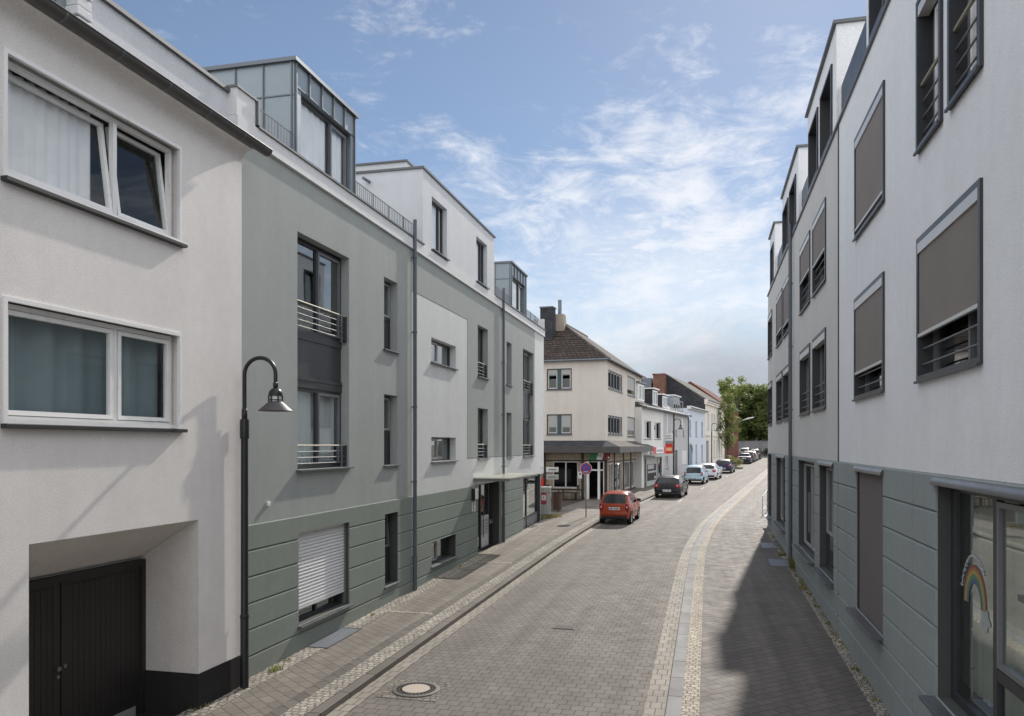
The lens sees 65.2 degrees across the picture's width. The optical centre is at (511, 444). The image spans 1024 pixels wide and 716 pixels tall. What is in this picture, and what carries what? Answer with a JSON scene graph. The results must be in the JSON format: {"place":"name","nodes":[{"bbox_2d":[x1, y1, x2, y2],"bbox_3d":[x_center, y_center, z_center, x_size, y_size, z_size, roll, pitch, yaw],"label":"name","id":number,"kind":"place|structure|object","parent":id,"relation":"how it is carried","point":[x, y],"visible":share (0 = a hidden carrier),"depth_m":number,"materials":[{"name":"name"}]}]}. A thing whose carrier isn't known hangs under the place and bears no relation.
{"place":"outdoors","nodes":[
{"label":"outdoors","id":0,"kind":"place"},
{"bbox_2d":[176,519,551,715],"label":"pavement edge cobbles","id":1,"kind":"object","parent":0,"point":[259,678],"visible":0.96,"depth_m":17.69,"materials":[{"name":"stone"}]},
{"bbox_2d":[240,356,292,695],"bbox_3d":[-4.059,1.424,13.191,0.905,5.793,0.560,0,0,10],"label":"street lamp","id":2,"kind":"object","parent":1,"relation":"on","point":[275,403],"visible":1,"depth_m":13.20,"materials":[{"name":"metal"}]},
{"bbox_2d":[190,565,461,709],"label":"weeds","id":3,"kind":"object","parent":1,"relation":"on","point":[276,668],"visible":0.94,"depth_m":14.20,"materials":[{"name":"green plant"}]},
{"bbox_2d":[307,627,361,648],"bbox_3d":[-3.636,3.970,16.477,0.460,0.036,1.600,0,1,14],"label":"light shaft grate","id":4,"kind":"object","parent":1,"relation":"on","point":[334,638],"visible":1,"depth_m":16.42,"materials":[{"name":"metal"}]},
{"bbox_2d":[205,519,583,715],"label":"pavement","id":5,"kind":"structure","parent":0,"point":[269,695],"depth_m":16.73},
{"bbox_2d":[389,611,432,613],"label":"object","id":6,"kind":"object","parent":5,"relation":"on","point":[411,612],"visible":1,"depth_m":18.74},
{"bbox_2d":[264,520,588,715],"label":"pavement edge slabs","id":7,"kind":"structure","parent":5,"relation":"on","point":[305,694],"depth_m":16.07,"materials":[{"name":"stone"}]},
{"bbox_2d":[304,493,654,715],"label":"kerb","id":8,"kind":"structure","parent":0,"point":[332,703],"depth_m":16.29,"materials":[{"name":"concrete"}]},
{"bbox_2d":[112,0,866,396],"label":"sky","id":9,"kind":"structure","parent":0,"point":[632,158],"materials":[{"name":"blue"}]},
{"bbox_2d":[344,455,767,715],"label":"road","id":10,"kind":"structure","parent":0,"point":[605,588],"depth_m":17.14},
{"bbox_2d":[376,679,453,701],"bbox_3d":[-1.601,4.081,13.378,1.040,0.035,1.000,0,1,14],"label":"manhole cover","id":11,"kind":"object","parent":10,"relation":"on","point":[421,690],"visible":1,"depth_m":13.30,"materials":[{"name":"metal"}]},
{"bbox_2d":[326,481,691,715],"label":"road gutter strip","id":12,"kind":"object","parent":10,"relation":"on","point":[354,701],"visible":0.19,"depth_m":16.55,"materials":[{"name":"stone"}]},
{"bbox_2d":[552,625,575,629],"bbox_3d":[1.152,4.026,17.628,0.480,0.032,0.340,0,0,14],"label":"valve cover","id":13,"kind":"object","parent":10,"relation":"on","point":[565,627],"visible":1,"depth_m":17.58,"materials":[{"name":"metal"}]},
{"bbox_2d":[599,490,640,523],"bbox_3d":[5.250,2.922,38.779,1.800,1.498,3.535,0,1,18],"label":"parked car","id":14,"kind":"object","parent":10,"relation":"on","point":[618,504],"visible":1,"depth_m":37.30,"materials":[{"name":"orange paint"}]},
{"bbox_2d":[654,475,687,497],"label":"parked car","id":15,"kind":"object","parent":10,"relation":"on","point":[672,484],"visible":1,"depth_m":51.92,"materials":[{"name":"black paint"}]},
{"bbox_2d":[684,465,708,483],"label":"parked car","id":16,"kind":"object","parent":10,"relation":"on","point":[696,473],"visible":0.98,"depth_m":65.72,"materials":[{"name":"blue paint"}]},
{"bbox_2d":[642,470,766,715],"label":"road gutter strip","id":17,"kind":"object","parent":10,"relation":"on","point":[656,699],"visible":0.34,"depth_m":16.72,"materials":[{"name":"stone"}]},
{"bbox_2d":[701,463,721,479],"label":"parked car","id":18,"kind":"object","parent":10,"relation":"on","point":[715,470],"visible":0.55,"depth_m":71.82,"materials":[{"name":"silver paint"}]},
{"bbox_2d":[716,459,735,472],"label":"parked car","id":19,"kind":"object","parent":10,"relation":"on","point":[727,464],"visible":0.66,"depth_m":82.79,"materials":[{"name":"blue paint"}]},
{"bbox_2d":[726,454,742,468],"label":"planter bush","id":20,"kind":"object","parent":10,"relation":"on","point":[738,462],"visible":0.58,"depth_m":93.08,"materials":[{"name":"green plant"}]},
{"bbox_2d":[737,453,752,463],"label":"parked car","id":21,"kind":"object","parent":10,"relation":"on","point":[746,457],"visible":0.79,"depth_m":106.54,"materials":[{"name":"white paint"}]},
{"bbox_2d":[742,451,756,461],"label":"parked car","id":22,"kind":"object","parent":10,"relation":"on","point":[753,456],"visible":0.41,"depth_m":112.18,"materials":[{"name":"grey paint"}]},
{"bbox_2d":[749,449,761,458],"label":"parked car","id":23,"kind":"object","parent":10,"relation":"on","point":[759,452],"visible":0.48,"depth_m":123.68,"materials":[{"name":"white paint"}]},
{"bbox_2d":[551,496,595,510],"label":"forecourt","id":24,"kind":"structure","parent":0,"point":[565,503],"depth_m":48.82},
{"bbox_2d":[571,485,579,500],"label":"cafe chair","id":25,"kind":"object","parent":24,"relation":"on","point":[578,489],"visible":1,"depth_m":49.57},
{"bbox_2d":[305,482,874,714],"bbox_3d":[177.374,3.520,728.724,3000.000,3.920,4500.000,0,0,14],"label":"ground","id":26,"kind":"structure","parent":0,"point":[510,590],"depth_m":18.95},
{"bbox_2d":[0,0,272,715],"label":"white house","id":27,"kind":"structure","parent":26,"relation":"on","point":[126,144],"depth_m":10.97,"materials":[{"name":"paint"}]},
{"bbox_2d":[29,583,59,715],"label":"garage door","id":28,"kind":"structure","parent":27,"relation":"in","point":[44,602],"depth_m":10.60,"materials":[{"name":"brown wood"}]},
{"bbox_2d":[0,60,187,247],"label":"window","id":29,"kind":"structure","parent":27,"relation":"in","point":[49,137],"depth_m":10.10,"materials":[{"name":"white plastic"}]},
{"bbox_2d":[0,303,187,432],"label":"window","id":30,"kind":"structure","parent":27,"relation":"in","point":[61,367],"depth_m":10.30,"materials":[{"name":"white plastic"}]},
{"bbox_2d":[56,566,139,715],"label":"garage door","id":31,"kind":"structure","parent":27,"relation":"in","point":[99,668],"depth_m":11.59,"materials":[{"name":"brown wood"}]},
{"bbox_2d":[202,55,545,690],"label":"apartment block","id":32,"kind":"structure","parent":26,"relation":"on","point":[393,330],"depth_m":18.59,"materials":[{"name":"grey paint"}]},
{"bbox_2d":[297,238,346,342],"bbox_3d":[-4.025,-3.180,16.593,0.230,1.840,2.280,0,0,14],"label":"window","id":33,"kind":"structure","parent":32,"relation":"in","point":[317,252],"depth_m":16.72,"materials":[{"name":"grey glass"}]},
{"bbox_2d":[297,387,346,468],"bbox_3d":[-4.098,-0.290,16.610,0.380,1.720,2.280,0,0,14],"label":"window","id":34,"kind":"structure","parent":32,"relation":"in","point":[315,408],"depth_m":16.70,"materials":[{"name":"grey glass"}]},
{"bbox_2d":[297,523,354,628],"bbox_3d":[-3.947,2.617,16.574,0.390,1.835,2.380,0,0,14],"label":"window","id":35,"kind":"structure","parent":32,"relation":"in","point":[322,551],"depth_m":16.63,"materials":[{"name":"white plastic"}]},
{"bbox_2d":[383,281,400,353],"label":"window","id":36,"kind":"structure","parent":32,"relation":"in","point":[386,317],"depth_m":20.36,"materials":[{"name":"grey glass"}]},
{"bbox_2d":[383,395,400,466],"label":"window","id":37,"kind":"structure","parent":32,"relation":"in","point":[386,433],"depth_m":20.36,"materials":[{"name":"grey glass"}]},
{"bbox_2d":[384,513,400,588],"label":"window","id":38,"kind":"structure","parent":32,"relation":"in","point":[387,516],"depth_m":20.38,"materials":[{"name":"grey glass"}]},
{"bbox_2d":[431,536,457,567],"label":"window","id":39,"kind":"structure","parent":32,"relation":"in","point":[435,558],"depth_m":23.96,"materials":[{"name":"grey metal"}]},
{"bbox_2d":[431,437,458,462],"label":"window","id":40,"kind":"structure","parent":32,"relation":"in","point":[435,439],"depth_m":24.10,"materials":[{"name":"grey metal"}]},
{"bbox_2d":[431,340,458,369],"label":"window","id":41,"kind":"structure","parent":32,"relation":"in","point":[435,343],"depth_m":24.09,"materials":[{"name":"grey metal"}]},
{"bbox_2d":[477,328,490,379],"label":"window","id":42,"kind":"structure","parent":32,"relation":"in","point":[481,331],"depth_m":28.90,"materials":[{"name":"grey metal"}]},
{"bbox_2d":[477,409,490,459],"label":"window","id":43,"kind":"structure","parent":32,"relation":"in","point":[481,444],"depth_m":28.90,"materials":[{"name":"grey metal"}]},
{"bbox_2d":[478,482,492,550],"bbox_3d":[-1.227,2.590,29.090,0.456,2.420,2.950,0,0,14],"label":"entrance door","id":44,"kind":"structure","parent":32,"relation":"in","point":[484,521],"depth_m":29.44,"materials":[{"name":"grey glass"}]},
{"bbox_2d":[523,351,532,394],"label":"window","id":45,"kind":"structure","parent":32,"relation":"in","point":[526,382],"depth_m":36.01,"materials":[{"name":"grey glass"}]},
{"bbox_2d":[523,418,532,455],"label":"window","id":46,"kind":"structure","parent":32,"relation":"in","point":[526,445],"depth_m":35.99,"materials":[{"name":"grey glass"}]},
{"bbox_2d":[523,476,537,529],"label":"display window","id":47,"kind":"structure","parent":32,"relation":"in","point":[530,485],"depth_m":36.42,"materials":[{"name":"grey glass"}]},
{"bbox_2d":[539,300,653,498],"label":"restaurant house","id":48,"kind":"structure","parent":26,"relation":"on","point":[589,398],"depth_m":51.00,"materials":[{"name":"paint"}]},
{"bbox_2d":[546,368,571,390],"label":"window","id":49,"kind":"structure","parent":48,"relation":"in","point":[557,379],"depth_m":50.99,"materials":[{"name":"white glass"}]},
{"bbox_2d":[547,414,571,434],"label":"window","id":50,"kind":"structure","parent":48,"relation":"in","point":[557,424],"depth_m":50.99,"materials":[{"name":"white glass"}]},
{"bbox_2d":[553,461,577,487],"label":"window","id":51,"kind":"structure","parent":48,"relation":"in","point":[567,473],"depth_m":50.89,"materials":[{"name":"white glass"}]},
{"bbox_2d":[586,461,603,498],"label":"entrance door","id":52,"kind":"structure","parent":48,"relation":"in","point":[598,466],"depth_m":50.22,"materials":[{"name":"white plastic"}]},
{"bbox_2d":[609,463,612,490],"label":"window","id":53,"kind":"structure","parent":48,"relation":"in","point":[610,464],"depth_m":51.72,"materials":[{"name":"white glass"}]},
{"bbox_2d":[608,370,622,393],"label":"window","id":54,"kind":"structure","parent":48,"relation":"in","point":[614,379],"depth_m":53.21,"materials":[{"name":"white glass"}]},
{"bbox_2d":[608,415,622,435],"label":"window","id":55,"kind":"structure","parent":48,"relation":"in","point":[614,422],"depth_m":53.21,"materials":[{"name":"white glass"}]},
{"bbox_2d":[615,462,620,489],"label":"window","id":56,"kind":"structure","parent":48,"relation":"in","point":[617,465],"depth_m":54.20,"materials":[{"name":"white glass"}]},
{"bbox_2d":[625,461,629,488],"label":"window","id":57,"kind":"structure","parent":48,"relation":"in","point":[627,463],"depth_m":57.79,"materials":[{"name":"white glass"}]},
{"bbox_2d":[627,375,635,397],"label":"window","id":58,"kind":"structure","parent":48,"relation":"in","point":[630,381],"depth_m":59.10,"materials":[{"name":"white glass"}]},
{"bbox_2d":[627,416,635,437],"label":"window","id":59,"kind":"structure","parent":48,"relation":"in","point":[630,420],"depth_m":59.10,"materials":[{"name":"white glass"}]},
{"bbox_2d":[631,460,634,486],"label":"window","id":60,"kind":"structure","parent":48,"relation":"in","point":[632,462],"depth_m":59.83,"materials":[{"name":"white glass"}]},
{"bbox_2d":[634,381,672,487],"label":"row house","id":61,"kind":"structure","parent":26,"relation":"on","point":[648,468],"depth_m":62.79,"materials":[{"name":"paint"}]},
{"bbox_2d":[644,421,650,438],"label":"window","id":62,"kind":"structure","parent":61,"relation":"in","point":[647,424],"depth_m":62.69,"materials":[{"name":"white plastic"}]},
{"bbox_2d":[654,422,660,439],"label":"window","id":63,"kind":"structure","parent":61,"relation":"in","point":[656,425],"depth_m":66.03,"materials":[{"name":"white plastic"}]},
{"bbox_2d":[657,393,691,475],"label":"row house","id":64,"kind":"structure","parent":26,"relation":"on","point":[681,447],"depth_m":74.15,"materials":[{"name":"paint"}]},
{"bbox_2d":[665,433,672,453],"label":"advertising sign","id":65,"kind":"object","parent":64,"relation":"attached to","point":[669,442],"visible":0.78,"depth_m":68.89,"materials":[{"name":"metal"}]},
{"bbox_2d":[675,450,676,474],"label":"door","id":66,"kind":"structure","parent":64,"relation":"in","point":[675,450],"depth_m":74.12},
{"bbox_2d":[642,373,724,462],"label":"row house","id":67,"kind":"structure","parent":26,"relation":"on","point":[689,394],"depth_m":92.23,"materials":[{"name":"paint"}]},
{"bbox_2d":[667,394,708,464],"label":"row house","id":68,"kind":"structure","parent":26,"relation":"on","point":[697,438],"depth_m":84.37,"materials":[{"name":"paint"}]},
{"bbox_2d":[689,445,691,464],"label":"door","id":69,"kind":"structure","parent":68,"relation":"in","point":[690,448],"depth_m":81.74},
{"bbox_2d":[688,381,740,459],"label":"brick house","id":70,"kind":"structure","parent":26,"relation":"on","point":[733,451],"depth_m":116.42,"materials":[{"name":"brick"}]},
{"bbox_2d":[718,392,741,457],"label":"street tree","id":71,"kind":"object","parent":26,"relation":"on","point":[730,425],"visible":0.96,"depth_m":101.18,"materials":[{"name":"green plant"}]},
{"bbox_2d":[716,375,749,407],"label":"broad tree","id":72,"kind":"object","parent":26,"relation":"on","point":[724,386],"visible":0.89,"depth_m":143.92,"materials":[{"name":"green plant"}]},
{"bbox_2d":[720,383,754,440],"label":"broad tree","id":73,"kind":"object","parent":26,"relation":"on","point":[746,403],"visible":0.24,"depth_m":150.26,"materials":[{"name":"green plant"}]},
{"bbox_2d":[741,383,759,440],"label":"broad tree","id":74,"kind":"object","parent":26,"relation":"on","point":[751,437],"visible":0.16,"depth_m":154.56,"materials":[{"name":"green plant"}]},
{"bbox_2d":[738,441,767,454],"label":"boundary wall","id":75,"kind":"structure","parent":26,"relation":"on","point":[762,445],"depth_m":146.76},
{"bbox_2d":[740,384,767,440],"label":"broad tree","id":76,"kind":"object","parent":26,"relation":"on","point":[757,425],"visible":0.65,"depth_m":149.16,"materials":[{"name":"green plant"}]},
{"bbox_2d":[764,0,1023,715],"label":"apartment block","id":77,"kind":"structure","parent":26,"relation":"on","point":[894,516],"depth_m":10.80,"materials":[{"name":"white paint"}]},
{"bbox_2d":[767,309,771,359],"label":"window","id":78,"kind":"structure","parent":77,"relation":"in","point":[770,314],"depth_m":35.43,"materials":[{"name":"grey glass"}]},
{"bbox_2d":[767,380,771,425],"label":"window","id":79,"kind":"structure","parent":77,"relation":"in","point":[770,383],"depth_m":35.43,"materials":[{"name":"grey glass"}]},
{"bbox_2d":[771,455,785,531],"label":"window","id":80,"kind":"structure","parent":77,"relation":"in","point":[782,457],"depth_m":30.09,"materials":[{"name":"glass"}]},
{"bbox_2d":[775,288,782,348],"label":"window","id":81,"kind":"structure","parent":77,"relation":"in","point":[779,300],"depth_m":29.96,"materials":[{"name":"grey glass"}]},
{"bbox_2d":[775,370,782,423],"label":"window","id":82,"kind":"structure","parent":77,"relation":"in","point":[779,377],"depth_m":31.14,"materials":[{"name":"grey glass"}]},
{"bbox_2d":[782,275,787,338],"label":"window","id":83,"kind":"structure","parent":77,"relation":"in","point":[785,286],"depth_m":27.67,"materials":[{"name":"grey glass"}]},
{"bbox_2d":[782,364,787,421],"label":"window","id":84,"kind":"structure","parent":77,"relation":"in","point":[785,370],"depth_m":28.38,"materials":[{"name":"grey glass"}]},
{"bbox_2d":[798,230,809,315],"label":"window","id":85,"kind":"structure","parent":77,"relation":"in","point":[804,252],"depth_m":22.76,"materials":[{"name":"grey glass"}]},
{"bbox_2d":[798,343,809,416],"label":"window","id":86,"kind":"structure","parent":77,"relation":"in","point":[804,355],"depth_m":23.19,"materials":[{"name":"grey glass"}]},
{"bbox_2d":[791,461,831,563],"bbox_3d":[8.451,1.722,22.335,0.939,2.565,4.700,0,0,14],"label":"window","id":87,"kind":"structure","parent":77,"relation":"in","point":[809,476],"depth_m":22.42,"materials":[{"name":"grey glass"}]},
{"bbox_2d":[811,197,825,298],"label":"window","id":88,"kind":"structure","parent":77,"relation":"in","point":[819,223],"depth_m":19.68,"materials":[{"name":"grey glass"}]},
{"bbox_2d":[811,327,825,412],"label":"window","id":89,"kind":"structure","parent":77,"relation":"in","point":[819,341],"depth_m":20.38,"materials":[{"name":"grey glass"}]},
{"bbox_2d":[811,460,834,585],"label":"window","id":90,"kind":"structure","parent":77,"relation":"in","point":[829,471],"depth_m":18.83,"materials":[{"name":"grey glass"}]},
{"bbox_2d":[845,465,884,640],"bbox_3d":[6.016,1.677,13.428,0.420,2.655,2.420,0,0,14],"label":"window","id":91,"kind":"structure","parent":77,"relation":"in","point":[870,496],"depth_m":13.47,"materials":[{"name":"grey glass"}]},
{"bbox_2d":[852,80,884,241],"bbox_3d":[6.095,-4.664,13.460,0.282,1.872,2.510,0,0,14],"label":"window","id":92,"kind":"structure","parent":77,"relation":"in","point":[869,142],"depth_m":13.31,"materials":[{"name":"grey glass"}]},
{"bbox_2d":[852,271,884,401],"bbox_3d":[6.102,-1.734,13.489,0.282,1.872,2.510,0,0,14],"label":"window","id":93,"kind":"structure","parent":77,"relation":"in","point":[869,306],"depth_m":13.48,"materials":[{"name":"grey glass"}]},
{"bbox_2d":[913,0,942,156],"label":"window","id":94,"kind":"structure","parent":77,"relation":"in","point":[929,13],"depth_m":10.22,"materials":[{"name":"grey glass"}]},
{"bbox_2d":[913,177,982,383],"bbox_3d":[5.036,-1.719,9.107,0.282,1.862,2.490,0,0,14],"label":"window","id":95,"kind":"structure","parent":77,"relation":"in","point":[949,254],"depth_m":8.91,"materials":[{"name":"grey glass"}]},
{"bbox_2d":[944,0,983,112],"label":"window","id":96,"kind":"structure","parent":77,"relation":"in","point":[965,18],"depth_m":8.85,"materials":[{"name":"grey glass"}]},
{"bbox_2d":[918,476,1023,715],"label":"window","id":97,"kind":"structure","parent":77,"relation":"in","point":[987,520],"depth_m":8.84,"materials":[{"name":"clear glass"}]},
{"bbox_2d":[541,475,683,519],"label":"pavement","id":98,"kind":"structure","parent":0,"point":[575,511],"depth_m":44.19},
{"bbox_2d":[280,492,654,715],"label":"pavement cobble strip","id":99,"kind":"object","parent":98,"relation":"on","point":[316,699],"visible":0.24,"depth_m":16.22,"materials":[{"name":"stone"}]},
{"bbox_2d":[541,486,551,515],"bbox_3d":[1.582,2.881,40.114,0.780,1.600,0.460,0,0,6],"label":"utility cabinet","id":100,"kind":"object","parent":98,"relation":"on","point":[546,500],"visible":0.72,"depth_m":39.90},
{"bbox_2d":[545,466,557,479],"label":"notice boards","id":101,"kind":"object","parent":98,"relation":"on","point":[551,469],"visible":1,"depth_m":39.03,"materials":[{"name":"white metal"}]},
{"bbox_2d":[541,514,561,518],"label":"weeds","id":102,"kind":"object","parent":98,"relation":"on","point":[545,516],"visible":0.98,"depth_m":39.48,"materials":[{"name":"green plant"}]},
{"bbox_2d":[552,490,562,510],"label":"litter bin","id":103,"kind":"object","parent":98,"relation":"on","point":[556,500],"visible":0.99,"depth_m":42.42,"materials":[{"name":"metal"}]},
{"bbox_2d":[580,462,591,517],"bbox_3d":[3.658,2.271,39.553,0.590,2.820,0.067,0,0,16],"label":"no stopping sign","id":104,"kind":"object","parent":98,"relation":"on","point":[585,468],"visible":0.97,"depth_m":39.54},
{"bbox_2d":[673,419,682,474],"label":"street lamp","id":105,"kind":"object","parent":98,"relation":"on","point":[680,426],"visible":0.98,"depth_m":70.08,"materials":[{"name":"metal"}]},
{"bbox_2d":[711,423,718,462],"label":"street lamp","id":106,"kind":"object","parent":98,"relation":"on","point":[711,440],"visible":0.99,"depth_m":92.12,"materials":[{"name":"metal"}]},
{"bbox_2d":[665,471,766,715],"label":"kerb","id":107,"kind":"structure","parent":0,"point":[674,698],"depth_m":16.63,"materials":[{"name":"stone"}]},
{"bbox_2d":[717,476,767,525],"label":"pavement","id":108,"kind":"structure","parent":0,"point":[749,504],"depth_m":42.75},
{"bbox_2d":[681,473,767,715],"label":"pavement cobble strip","id":109,"kind":"object","parent":108,"relation":"on","point":[691,698],"visible":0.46,"depth_m":16.61,"materials":[{"name":"stone"}]},
{"bbox_2d":[699,525,875,715],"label":"pavement","id":110,"kind":"structure","parent":0,"point":[768,647],"depth_m":15.77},
{"bbox_2d":[760,542,779,548],"bbox_3d":[9.540,3.717,29.532,0.670,0.036,1.500,0,1,14],"label":"light shaft grate","id":111,"kind":"object","parent":110,"relation":"on","point":[768,545],"visible":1,"depth_m":29.47,"materials":[{"name":"metal"}]},
{"bbox_2d":[767,558,789,566],"bbox_3d":[8.594,3.781,25.645,0.670,0.036,1.500,0,1,14],"label":"light shaft grate","id":112,"kind":"object","parent":110,"relation":"on","point":[778,562],"visible":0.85,"depth_m":25.64,"materials":[{"name":"metal"}]},
{"bbox_2d":[763,526,890,715],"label":"pavement edge cobbles","id":113,"kind":"object","parent":110,"relation":"on","point":[879,709],"visible":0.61,"depth_m":14.95,"materials":[{"name":"stone"}]},
{"bbox_2d":[771,534,880,703],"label":"weeds","id":114,"kind":"object","parent":113,"relation":"on","point":[791,561],"visible":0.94,"depth_m":20.89,"materials":[{"name":"green plant"}]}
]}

